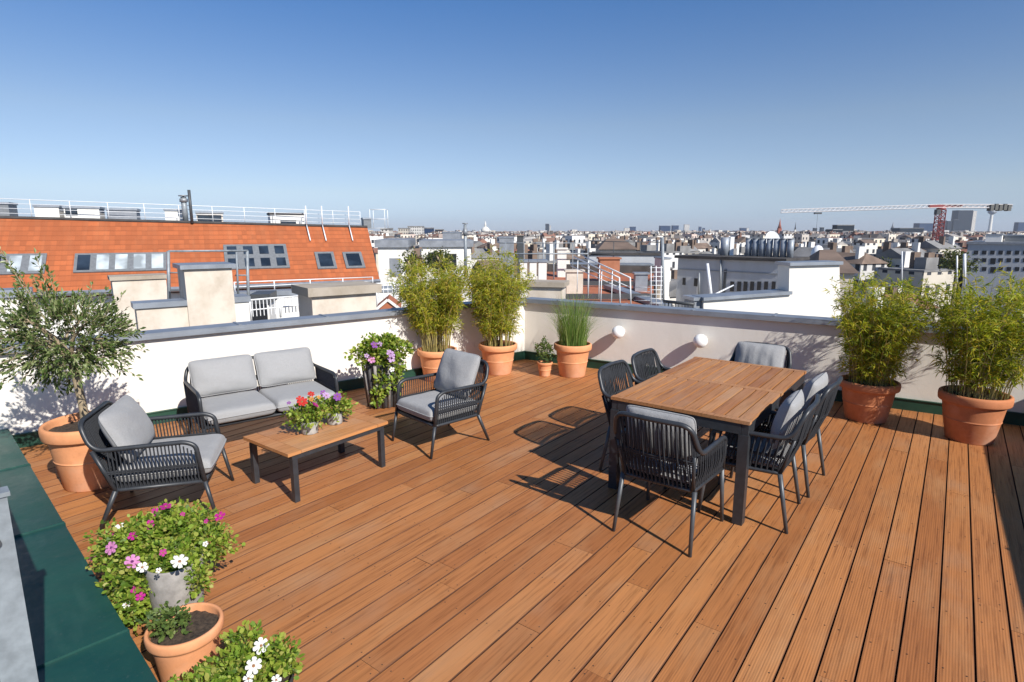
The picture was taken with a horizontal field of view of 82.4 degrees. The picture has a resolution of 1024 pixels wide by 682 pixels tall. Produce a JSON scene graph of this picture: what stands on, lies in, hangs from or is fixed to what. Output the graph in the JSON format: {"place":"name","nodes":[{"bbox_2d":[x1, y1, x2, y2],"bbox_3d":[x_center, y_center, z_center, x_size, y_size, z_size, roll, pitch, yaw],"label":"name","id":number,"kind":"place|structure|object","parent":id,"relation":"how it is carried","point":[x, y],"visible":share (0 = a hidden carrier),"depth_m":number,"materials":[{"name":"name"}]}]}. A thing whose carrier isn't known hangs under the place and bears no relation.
{"place":"outdoors","nodes":[
{"label":"outdoors","id":0,"kind":"place"},
{"bbox_2d":[0,287,33,340],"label":"party wall","id":1,"kind":"structure","parent":0,"point":[7,290],"depth_m":9.42,"materials":[{"name":"white paint"}]},
{"bbox_2d":[107,273,166,331],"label":"party wall","id":2,"kind":"structure","parent":0,"point":[141,287],"depth_m":12.49,"materials":[{"name":"beige paint"}]},
{"bbox_2d":[130,298,188,330],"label":"party wall","id":3,"kind":"structure","parent":0,"point":[160,314],"depth_m":9.67,"materials":[{"name":"beige paint"}]},
{"bbox_2d":[172,262,235,325],"bbox_3d":[-5.394,0.826,10.640,0.855,4.443,0.870,-8,13,-36],"label":"chimney stack","id":4,"kind":"object","parent":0,"point":[206,289],"visible":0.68,"depth_m":10.03,"materials":[{"name":"beige paint"}]},
{"bbox_2d":[166,250,250,320],"bbox_3d":[-5.908,-1.035,11.477,0.295,1.507,1.560,10,14,42],"label":"pipe frame","id":5,"kind":"object","parent":4,"relation":"attached to","point":[236,275],"visible":0.65,"depth_m":11.52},
{"bbox_2d":[234,294,250,321],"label":"party wall","id":6,"kind":"structure","parent":0,"point":[242,310],"depth_m":10.69,"materials":[{"name":"white paint"}]},
{"bbox_2d":[250,290,276,320],"bbox_3d":[-5.704,0.661,13.751,0.423,3.617,0.880,-2,11,-12],"label":"roof hut","id":7,"kind":"object","parent":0,"point":[264,294],"visible":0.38,"depth_m":13.10,"materials":[{"name":"white paint"}]},
{"bbox_2d":[251,304,267,320],"bbox_3d":[-5.653,-0.638,13.107,0.324,0.419,0.060,-2,11,-12],"label":"window","id":8,"kind":"structure","parent":7,"relation":"in","point":[263,317],"depth_m":13.08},
{"bbox_2d":[291,281,381,316],"bbox_3d":[-3.398,0.861,11.693,1.429,3.985,0.980,-8,13,-36],"label":"chimney stack","id":9,"kind":"object","parent":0,"point":[331,297],"visible":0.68,"depth_m":11.05,"materials":[{"name":"beige paint"}]},
{"bbox_2d":[249,295,298,320],"bbox_3d":[-4.693,-0.684,11.827,0.036,0.424,1.232,9,14,40],"label":"baluster railing","id":10,"kind":"object","parent":9,"relation":"attached to","point":[280,307],"visible":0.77,"depth_m":11.72,"materials":[{"name":"metal"}]},
{"bbox_2d":[376,294,400,309],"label":"roof gable","id":11,"kind":"structure","parent":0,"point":[388,301],"depth_m":11.57,"materials":[{"name":"red tile"}]},
{"bbox_2d":[374,238,415,285],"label":"flat house","id":12,"kind":"structure","parent":0,"point":[390,250],"depth_m":43.61,"materials":[{"name":"white paint"}]},
{"bbox_2d":[419,239,473,301],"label":"flat house","id":13,"kind":"structure","parent":0,"point":[455,247],"depth_m":46.42,"materials":[{"name":"white paint"}]},
{"bbox_2d":[499,236,513,289],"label":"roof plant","id":14,"kind":"object","parent":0,"point":[509,240],"visible":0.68,"depth_m":49.41,"materials":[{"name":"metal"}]},
{"bbox_2d":[471,251,547,299],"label":"city house","id":15,"kind":"structure","parent":0,"point":[532,256],"depth_m":107.34,"materials":[{"name":"white paint"}]},
{"bbox_2d":[0,0,1023,230],"label":"sky","id":16,"kind":"structure","parent":0,"point":[509,115],"materials":[{"name":"blue"}]},
{"bbox_2d":[516,235,523,296],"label":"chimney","id":17,"kind":"object","parent":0,"point":[520,244],"visible":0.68,"depth_m":49.41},
{"bbox_2d":[523,244,556,263],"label":"city house","id":18,"kind":"structure","parent":0,"point":[549,249],"depth_m":125.03,"materials":[{"name":"white paint"}]},
{"bbox_2d":[527,279,568,298],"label":"vent block","id":19,"kind":"structure","parent":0,"point":[548,288],"depth_m":11.21,"materials":[{"name":"beige paint"}]},
{"bbox_2d":[554,240,582,252],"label":"city house","id":20,"kind":"structure","parent":0,"point":[565,245],"depth_m":230.93,"materials":[{"name":"white paint"}]},
{"bbox_2d":[554,249,584,263],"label":"city house","id":21,"kind":"structure","parent":0,"point":[569,258],"depth_m":178.73,"materials":[{"name":"white paint"}]},
{"bbox_2d":[541,291,604,345],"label":"ornamental grass","id":22,"kind":"object","parent":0,"point":[571,333],"depth_m":8.04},
{"bbox_2d":[547,248,672,305],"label":"old house","id":23,"kind":"structure","parent":0,"point":[639,275],"depth_m":19.75,"materials":[{"name":"white tile"}]},
{"bbox_2d":[528,259,537,279],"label":"vent pillar","id":24,"kind":"structure","parent":23,"relation":"on","point":[532,264],"depth_m":16.91,"materials":[{"name":"white paint"}]},
{"bbox_2d":[537,259,547,279],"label":"vent pillar","id":25,"kind":"structure","parent":23,"relation":"on","point":[542,269],"depth_m":16.91,"materials":[{"name":"white paint"}]},
{"bbox_2d":[500,242,587,279],"bbox_3d":[1.200,-2.841,21.852,3.341,1.667,0.060,0,11,0],"label":"antenna","id":26,"kind":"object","parent":23,"relation":"on","point":[553,253],"visible":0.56,"depth_m":21.75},
{"bbox_2d":[571,256,631,303],"bbox_3d":[2.101,-1.420,13.987,0.158,1.113,3.181,-3,11,-18],"label":"stair railing","id":27,"kind":"object","parent":23,"relation":"on","point":[599,268],"visible":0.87,"depth_m":13.85,"materials":[{"name":"metal"}]},
{"bbox_2d":[661,237,664,300],"bbox_3d":[4.620,-2.119,17.917,0.205,2.087,0.100,0,11,0],"label":"roof pole","id":28,"kind":"object","parent":23,"relation":"on","point":[662,263],"visible":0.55,"depth_m":17.84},
{"bbox_2d":[586,252,660,265],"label":"grey wall","id":29,"kind":"structure","parent":0,"point":[637,257],"depth_m":26.74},
{"bbox_2d":[635,242,655,251],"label":"city house","id":30,"kind":"structure","parent":0,"point":[649,247],"depth_m":188.19,"materials":[{"name":"white paint"}]},
{"bbox_2d":[634,266,662,305],"bbox_3d":[3.273,-1.323,14.084,0.710,0.982,0.164,5,12,25],"label":"grid fence","id":31,"kind":"object","parent":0,"point":[656,285],"visible":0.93,"depth_m":14.01,"materials":[{"name":"metal"}]},
{"bbox_2d":[643,240,683,269],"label":"city house","id":32,"kind":"structure","parent":0,"point":[669,251],"depth_m":174.19,"materials":[{"name":"white paint"}]},
{"bbox_2d":[669,270,677,306],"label":"city house","id":33,"kind":"structure","parent":0,"point":[673,285],"depth_m":86.14,"materials":[{"name":"white paint"}]},
{"bbox_2d":[672,242,702,254],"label":"city house","id":34,"kind":"structure","parent":0,"point":[685,248],"depth_m":191.90,"materials":[{"name":"white paint"}]},
{"bbox_2d":[682,295,701,308],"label":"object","id":35,"kind":"structure","parent":0,"point":[696,300],"depth_m":10.67,"materials":[{"name":"metal"}]},
{"bbox_2d":[692,260,842,317],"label":"party wall","id":36,"kind":"structure","parent":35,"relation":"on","point":[801,286],"depth_m":10.88,"materials":[{"name":"paint"}]},
{"bbox_2d":[674,254,809,306],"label":"render house","id":37,"kind":"structure","parent":0,"point":[740,273],"depth_m":20.04,"materials":[{"name":"paint"}]},
{"bbox_2d":[720,237,734,255],"bbox_3d":[7.699,-3.389,20.953,0.440,0.680,0.300,0,11,0],"label":"vent tube","id":38,"kind":"object","parent":37,"relation":"on","point":[727,247],"visible":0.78,"depth_m":20.85,"materials":[{"name":"silver metal"}]},
{"bbox_2d":[793,242,852,256],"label":"city house","id":39,"kind":"structure","parent":0,"point":[803,251],"depth_m":163.89,"materials":[{"name":"white paint"}]},
{"bbox_2d":[805,250,858,314],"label":"hipped house","id":40,"kind":"structure","parent":0,"point":[848,270],"depth_m":43.39,"materials":[{"name":"beige paint"}]},
{"bbox_2d":[837,246,887,295],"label":"city house","id":41,"kind":"structure","parent":0,"point":[859,260],"depth_m":119.35,"materials":[{"name":"white paint"}]},
{"bbox_2d":[774,416,1015,681],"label":"roof slab","id":42,"kind":"structure","parent":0,"point":[911,571],"depth_m":3.53,"materials":[{"name":"wood"}]},
{"bbox_2d":[0,429,157,681],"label":"roof edge ledge","id":43,"kind":"object","parent":42,"relation":"on","point":[79,631],"visible":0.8,"depth_m":2.90,"materials":[{"name":"metal"}]},
{"bbox_2d":[0,486,38,681],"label":"ledge coping","id":44,"kind":"object","parent":43,"relation":"on","point":[17,661],"visible":1,"depth_m":2.08,"materials":[{"name":"metal"}]},
{"bbox_2d":[0,298,525,447],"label":"parapet wall","id":45,"kind":"structure","parent":42,"relation":"on","point":[161,365],"depth_m":6.32,"materials":[{"name":"paint"}]},
{"bbox_2d":[20,359,1023,681],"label":"wooden deck","id":46,"kind":"structure","parent":42,"relation":"on","point":[472,553],"depth_m":3.69,"materials":[{"name":"brown wood"}]},
{"bbox_2d":[38,411,109,491],"bbox_3d":[-3.380,0.885,4.705,0.624,0.520,0.624,0,11,0],"label":"flower pot","id":47,"kind":"object","parent":46,"relation":"on","point":[77,468],"visible":0.44,"depth_m":4.49,"materials":[{"name":"ceramic"}]},
{"bbox_2d":[0,247,149,418],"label":"olive tree","id":48,"kind":"object","parent":47,"relation":"on","point":[50,344],"visible":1,"depth_m":4.40,"materials":[{"name":"green plant"}]},
{"bbox_2d":[78,395,233,533],"bbox_3d":[-2.553,0.827,4.269,0.803,0.807,0.696,-3,11,-16],"label":"armchair","id":49,"kind":"object","parent":46,"relation":"on","point":[127,444],"visible":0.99,"depth_m":4.02,"materials":[{"name":"fabric"}]},
{"bbox_2d":[144,546,203,614],"bbox_3d":[-1.710,1.285,2.989,0.265,0.370,0.265,0,11,0],"label":"planter","id":50,"kind":"object","parent":46,"relation":"on","point":[171,588],"visible":0.29,"depth_m":2.87,"materials":[{"name":"grey stone"}]},
{"bbox_2d":[83,496,245,635],"bbox_3d":[-1.874,1.185,3.098,0.797,0.584,0.748,0,11,0],"label":"petunia plant","id":51,"kind":"object","parent":50,"relation":"in","point":[158,535],"visible":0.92,"depth_m":3.02,"materials":[{"name":"green plant"}]},
{"bbox_2d":[144,602,223,681],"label":"flower pot","id":52,"kind":"object","parent":46,"relation":"on","point":[178,654],"visible":0.81,"depth_m":2.56,"materials":[{"name":"ceramic"}]},
{"bbox_2d":[135,598,192,642],"bbox_3d":[-1.542,1.252,2.592,0.219,0.151,0.212,-6,12,-28],"label":"seedling plant","id":53,"kind":"object","parent":52,"relation":"in","point":[166,612],"visible":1,"depth_m":2.59,"materials":[{"name":"green plant"}]},
{"bbox_2d":[183,347,338,433],"bbox_3d":[-2.454,0.554,5.780,1.276,0.785,0.847,-8,14,-38],"label":"sofa","id":54,"kind":"object","parent":46,"relation":"on","point":[210,378],"visible":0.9,"depth_m":5.69,"materials":[{"name":"fabric"}]},
{"bbox_2d":[237,665,294,681],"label":"planter","id":55,"kind":"object","parent":46,"relation":"on","point":[289,677],"visible":0.12,"depth_m":2.46,"materials":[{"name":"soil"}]},
{"bbox_2d":[168,619,304,681],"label":"white flower plant","id":56,"kind":"object","parent":55,"relation":"in","point":[255,658],"visible":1,"depth_m":2.42,"materials":[{"name":"green plant"}]},
{"bbox_2d":[243,409,387,502],"bbox_3d":[-1.595,0.918,4.853,0.620,0.400,0.950,8,13,36],"label":"coffee table","id":57,"kind":"object","parent":46,"relation":"on","point":[292,445],"visible":0.83,"depth_m":4.67,"materials":[{"name":"brown wood"}]},
{"bbox_2d":[300,418,318,434],"bbox_3d":[-1.630,0.689,4.708,0.147,0.105,0.147,0,11,0],"label":"flower pot","id":58,"kind":"object","parent":57,"relation":"on","point":[313,430],"visible":0.48,"depth_m":4.66,"materials":[{"name":"stone"}]},
{"bbox_2d":[280,391,333,434],"bbox_3d":[-1.646,0.575,4.670,0.390,0.339,0.331,-7,13,-32],"label":"red flower plant","id":59,"kind":"object","parent":58,"relation":"in","point":[315,411],"visible":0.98,"depth_m":4.63,"materials":[{"name":"green plant"}]},
{"bbox_2d":[326,410,342,424],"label":"flower pot","id":60,"kind":"object","parent":57,"relation":"on","point":[331,420],"visible":0.51,"depth_m":4.89,"materials":[{"name":"ceramic"}]},
{"bbox_2d":[319,390,358,421],"bbox_3d":[-1.467,0.535,4.928,0.342,0.280,0.305,-4,11,-20],"label":"purple flower plant","id":61,"kind":"object","parent":57,"relation":"on","point":[343,403],"visible":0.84,"depth_m":4.87,"materials":[{"name":"green plant"}]},
{"bbox_2d":[361,358,403,408],"bbox_3d":[-1.500,0.486,6.828,0.486,0.520,0.484,0,11,0],"label":"planter","id":62,"kind":"object","parent":46,"relation":"on","point":[388,400],"visible":0.58,"depth_m":6.67,"materials":[{"name":"metal"}]},
{"bbox_2d":[344,332,416,407],"bbox_3d":[-1.516,0.298,6.798,0.791,0.865,0.665,7,13,31],"label":"lilac flower plant","id":63,"kind":"object","parent":62,"relation":"in","point":[382,350],"visible":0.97,"depth_m":6.62,"materials":[{"name":"green plant"}]},
{"bbox_2d":[417,345,456,381],"bbox_3d":[-1.020,0.312,7.995,0.540,0.430,0.540,0,11,0],"label":"flower pot","id":64,"kind":"object","parent":46,"relation":"on","point":[430,362],"visible":0.54,"depth_m":7.79,"materials":[{"name":"ceramic"}]},
{"bbox_2d":[386,255,485,351],"bbox_3d":[-1.038,-0.490,7.764,1.235,1.375,1.389,-6,12,-31],"label":"bamboo","id":65,"kind":"object","parent":64,"relation":"in","point":[445,301],"visible":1,"depth_m":7.64,"materials":[{"name":"plant"}]},
{"bbox_2d":[391,348,489,458],"bbox_3d":[-0.672,0.553,5.616,0.763,0.848,0.656,-10,15,-43],"label":"armchair","id":66,"kind":"object","parent":46,"relation":"on","point":[448,400],"visible":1,"depth_m":5.53,"materials":[{"name":"fabric"}]},
{"bbox_2d":[479,340,516,375],"bbox_3d":[-0.200,0.244,8.359,0.550,0.430,0.550,0,11,0],"label":"flower pot","id":67,"kind":"object","parent":46,"relation":"on","point":[498,359],"visible":0.8,"depth_m":8.18,"materials":[{"name":"ceramic"}]},
{"bbox_2d":[460,245,536,346],"bbox_3d":[-0.206,-0.613,8.158,1.144,1.471,1.192,9,14,38],"label":"bamboo","id":68,"kind":"object","parent":67,"relation":"in","point":[496,302],"visible":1,"depth_m":8.06,"materials":[{"name":"plant"}]},
{"bbox_2d":[537,360,552,376],"bbox_3d":[0.460,0.388,8.213,0.220,0.200,0.220,0,11,0],"label":"flower pot","id":69,"kind":"object","parent":46,"relation":"on","point":[544,369],"visible":0.95,"depth_m":8.15,"materials":[{"name":"ceramic"}]},
{"bbox_2d":[533,336,556,362],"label":"shrub","id":70,"kind":"object","parent":69,"relation":"on","point":[549,347],"visible":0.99,"depth_m":8.14,"materials":[{"name":"green plant"}]},
{"bbox_2d":[554,341,591,377],"bbox_3d":[0.850,0.255,8.219,0.530,0.460,0.530,0,11,0],"label":"flower pot","id":71,"kind":"object","parent":46,"relation":"on","point":[572,361],"visible":0.82,"depth_m":8.04,"materials":[{"name":"ceramic"}]},
{"bbox_2d":[597,360,666,488],"bbox_3d":[1.110,0.657,4.951,0.690,0.882,0.603,8,13,36],"label":"dining chair","id":72,"kind":"object","parent":46,"relation":"on","point":[608,374],"visible":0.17,"depth_m":5.03,"materials":[{"name":"metal"}]},
{"bbox_2d":[612,405,726,556],"bbox_3d":[1.051,0.844,3.926,0.603,0.895,0.690,8,13,36],"label":"dining chair","id":73,"kind":"object","parent":46,"relation":"on","point":[664,447],"visible":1,"depth_m":3.69,"materials":[{"name":"metal"}]},
{"bbox_2d":[631,348,712,429],"bbox_3d":[1.493,0.560,5.467,0.690,0.882,0.603,8,13,36],"label":"dining chair","id":74,"kind":"object","parent":46,"relation":"on","point":[641,360],"visible":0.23,"depth_m":5.62,"materials":[{"name":"grey wicker"}]},
{"bbox_2d":[608,357,805,525],"bbox_3d":[1.720,0.716,4.978,1.030,0.748,1.820,8,13,36],"label":"dining table","id":75,"kind":"object","parent":46,"relation":"on","point":[741,400],"visible":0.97,"depth_m":4.55,"materials":[{"name":"brown wood"}]},
{"bbox_2d":[709,341,791,435],"bbox_3d":[2.379,0.493,5.791,0.603,0.895,0.690,8,13,36],"label":"dining chair","id":76,"kind":"object","parent":46,"relation":"on","point":[765,354],"visible":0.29,"depth_m":5.81,"materials":[{"name":"fabric"}]},
{"bbox_2d":[697,389,819,533],"bbox_3d":[1.785,0.791,4.206,0.690,0.895,0.603,7,13,33],"label":"dining chair","id":77,"kind":"object","parent":46,"relation":"on","point":[773,451],"visible":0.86,"depth_m":3.94,"materials":[{"name":"grey wicker"}]},
{"bbox_2d":[729,372,842,497],"bbox_3d":[2.234,0.690,4.742,0.690,0.895,0.603,9,14,38],"label":"dining chair","id":78,"kind":"object","parent":46,"relation":"on","point":[817,384],"visible":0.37,"depth_m":4.45,"materials":[{"name":"grey wicker"}]},
{"bbox_2d":[839,374,900,423],"bbox_3d":[3.830,0.630,6.305,0.580,0.430,0.580,0,11,0],"label":"flower pot","id":79,"kind":"object","parent":46,"relation":"on","point":[867,404],"visible":0.76,"depth_m":6.13,"materials":[{"name":"ceramic"}]},
{"bbox_2d":[824,270,951,388],"bbox_3d":[3.848,-0.108,6.082,1.214,1.245,1.098,-5,12,-25],"label":"bamboo","id":80,"kind":"object","parent":79,"relation":"in","point":[877,348],"visible":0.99,"depth_m":6.00,"materials":[{"name":"plant"}]},
{"bbox_2d":[938,385,1014,445],"bbox_3d":[4.470,0.727,5.682,0.584,0.470,0.584,0,11,0],"label":"flower pot","id":81,"kind":"object","parent":46,"relation":"on","point":[971,420],"visible":0.81,"depth_m":5.52,"materials":[{"name":"ceramic"}]},
{"bbox_2d":[919,262,1023,399],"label":"bamboo","id":82,"kind":"object","parent":81,"relation":"in","point":[972,365],"visible":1,"depth_m":5.44,"materials":[{"name":"plant"}]},
{"bbox_2d":[525,297,1023,425],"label":"parapet wall","id":83,"kind":"structure","parent":42,"relation":"on","point":[667,334],"depth_m":7.61,"materials":[{"name":"paint"}]},
{"bbox_2d":[693,334,707,347],"bbox_3d":[2.475,-0.002,7.675,0.185,0.184,0.206,7,13,32],"label":"wall lamp","id":84,"kind":"object","parent":83,"relation":"attached to","point":[700,340],"visible":1,"depth_m":7.60,"materials":[{"name":"glass"}]},
{"bbox_2d":[877,251,954,320],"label":"city house","id":85,"kind":"structure","parent":0,"point":[917,266],"depth_m":109.50,"materials":[{"name":"white paint"}]},
{"bbox_2d":[918,236,960,258],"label":"city house","id":86,"kind":"structure","parent":0,"point":[934,246],"depth_m":224.77,"materials":[{"name":"white paint"}]},
{"label":"ground","id":87,"kind":"structure","parent":0,"visible":0},
{"bbox_2d":[0,216,380,338],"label":"tiled house","id":88,"kind":"structure","parent":87,"relation":"on","point":[77,253],"depth_m":28.33,"materials":[{"name":"orange tile"}]},
{"bbox_2d":[0,202,17,215],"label":"rooftop cabin","id":89,"kind":"object","parent":88,"relation":"on","point":[4,211],"visible":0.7,"depth_m":27.95,"materials":[{"name":"metal"}]},
{"bbox_2d":[32,205,64,216],"bbox_3d":[-22.895,-6.319,29.050,1.060,0.788,1.700,-5,12,-26],"label":"rooftop cabin","id":90,"kind":"object","parent":88,"relation":"on","point":[58,209],"visible":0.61,"depth_m":28.35,"materials":[{"name":"white paint"}]},
{"bbox_2d":[62,206,104,218],"bbox_3d":[-21.418,-6.328,29.356,1.523,0.789,1.700,-5,12,-26],"label":"rooftop cabin","id":91,"kind":"object","parent":88,"relation":"on","point":[89,210],"visible":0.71,"depth_m":28.67,"materials":[{"name":"white paint"}]},
{"bbox_2d":[105,208,140,218],"bbox_3d":[-19.926,-6.391,30.056,1.354,0.795,1.700,-5,12,-26],"label":"rooftop cabin","id":92,"kind":"object","parent":88,"relation":"on","point":[124,211],"visible":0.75,"depth_m":29.36,"materials":[{"name":"metal"}]},
{"bbox_2d":[163,209,182,220],"bbox_3d":[-17.771,-6.507,30.913,0.984,0.895,1.400,-5,12,-26],"label":"rooftop cabin","id":93,"kind":"object","parent":88,"relation":"on","point":[172,216],"visible":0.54,"depth_m":30.27,"materials":[{"name":"white paint"}]},
{"bbox_2d":[0,198,360,224],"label":"roof railing","id":94,"kind":"object","parent":88,"relation":"on","point":[144,212],"visible":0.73,"depth_m":29.36,"materials":[{"name":"metal"}]},
{"bbox_2d":[178,195,188,220],"bbox_3d":[-16.675,-6.732,29.768,0.442,1.337,0.442,0,11,0],"label":"metal flue","id":95,"kind":"object","parent":88,"relation":"on","point":[183,200],"visible":0.91,"depth_m":29.67,"materials":[{"name":"grey metal"}]},
{"bbox_2d":[195,211,223,221],"bbox_3d":[-16.285,-6.544,31.553,1.347,0.834,1.700,-5,12,-26],"label":"rooftop cabin","id":96,"kind":"object","parent":88,"relation":"on","point":[217,215],"visible":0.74,"depth_m":30.80,"materials":[{"name":"beige paint"}]},
{"bbox_2d":[267,213,304,223],"bbox_3d":[-12.758,-6.797,33.034,1.872,0.846,1.700,-5,12,-26],"label":"rooftop cabin","id":97,"kind":"object","parent":88,"relation":"on","point":[283,217],"visible":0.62,"depth_m":32.27,"materials":[{"name":"white paint"}]},
{"bbox_2d":[234,285,451,318],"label":"terrace wall","id":98,"kind":"structure","parent":88,"relation":"attached to","point":[284,292],"depth_m":19.50,"materials":[{"name":"white paint"}]},
{"bbox_2d":[234,277,372,290],"bbox_3d":[-7.241,-2.054,20.982,0.042,0.481,5.384,9,14,41],"label":"terrace railing","id":99,"kind":"object","parent":98,"relation":"on","point":[274,285],"visible":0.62,"depth_m":20.31,"materials":[{"name":"metal"}]},
{"bbox_2d":[394,247,433,279],"bbox_3d":[-6.281,5.233,39.829,2.516,23.003,2.172,-10,15,-44],"label":"city tree","id":100,"kind":"object","parent":87,"relation":"on","point":[407,260],"visible":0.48,"depth_m":37.60,"materials":[{"name":"green plant"}]},
{"bbox_2d":[421,246,458,277],"bbox_3d":[-4.165,5.957,35.579,2.081,23.150,2.175,-5,12,-25],"label":"city tree","id":101,"kind":"object","parent":87,"relation":"on","point":[437,255],"visible":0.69,"depth_m":33.48,"materials":[{"name":"green plant"}]},
{"bbox_2d":[471,243,498,268],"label":"city house","id":102,"kind":"structure","parent":87,"relation":"on","point":[483,250],"depth_m":164.06,"materials":[{"name":"white paint"}]},
{"bbox_2d":[594,238,636,251],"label":"hipped house","id":103,"kind":"structure","parent":87,"relation":"on","point":[618,247],"depth_m":70.27,"materials":[{"name":"beige paint"}]},
{"bbox_2d":[654,257,671,299],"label":"white pier","id":104,"kind":"structure","parent":87,"relation":"on","point":[667,260],"depth_m":21.01,"materials":[{"name":"paint"}]},
{"bbox_2d":[368,229,1023,253],"bbox_3d":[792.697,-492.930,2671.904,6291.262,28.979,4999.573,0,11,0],"label":"distant city","id":105,"kind":"object","parent":87,"relation":"on","point":[870,241],"visible":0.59,"depth_m":399.59},
{"bbox_2d":[781,204,1012,241],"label":"tower crane","id":106,"kind":"object","parent":87,"relation":"on","point":[938,211],"visible":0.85,"depth_m":249.14,"materials":[{"name":"metal"}]},
{"bbox_2d":[874,242,925,266],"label":"city house","id":107,"kind":"structure","parent":87,"relation":"on","point":[894,254],"depth_m":154.92,"materials":[{"name":"white paint"}]},
{"bbox_2d":[937,246,984,307],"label":"city tree","id":108,"kind":"object","parent":87,"relation":"on","point":[951,259],"visible":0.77,"depth_m":93.68,"materials":[{"name":"green plant"}]},
{"bbox_2d":[951,210,972,230],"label":"tower block","id":109,"kind":"structure","parent":87,"relation":"on","point":[964,219],"depth_m":2939.60,"materials":[{"name":"grey glass"}]},
{"bbox_2d":[960,240,1023,313],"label":"office block","id":110,"kind":"structure","parent":87,"relation":"on","point":[1009,256],"depth_m":121.61,"materials":[{"name":"concrete"}]},
{"bbox_2d":[985,234,1004,241],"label":"penthouse","id":111,"kind":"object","parent":110,"relation":"on","point":[994,238],"visible":1,"depth_m":122.20,"materials":[{"name":"white paint"}]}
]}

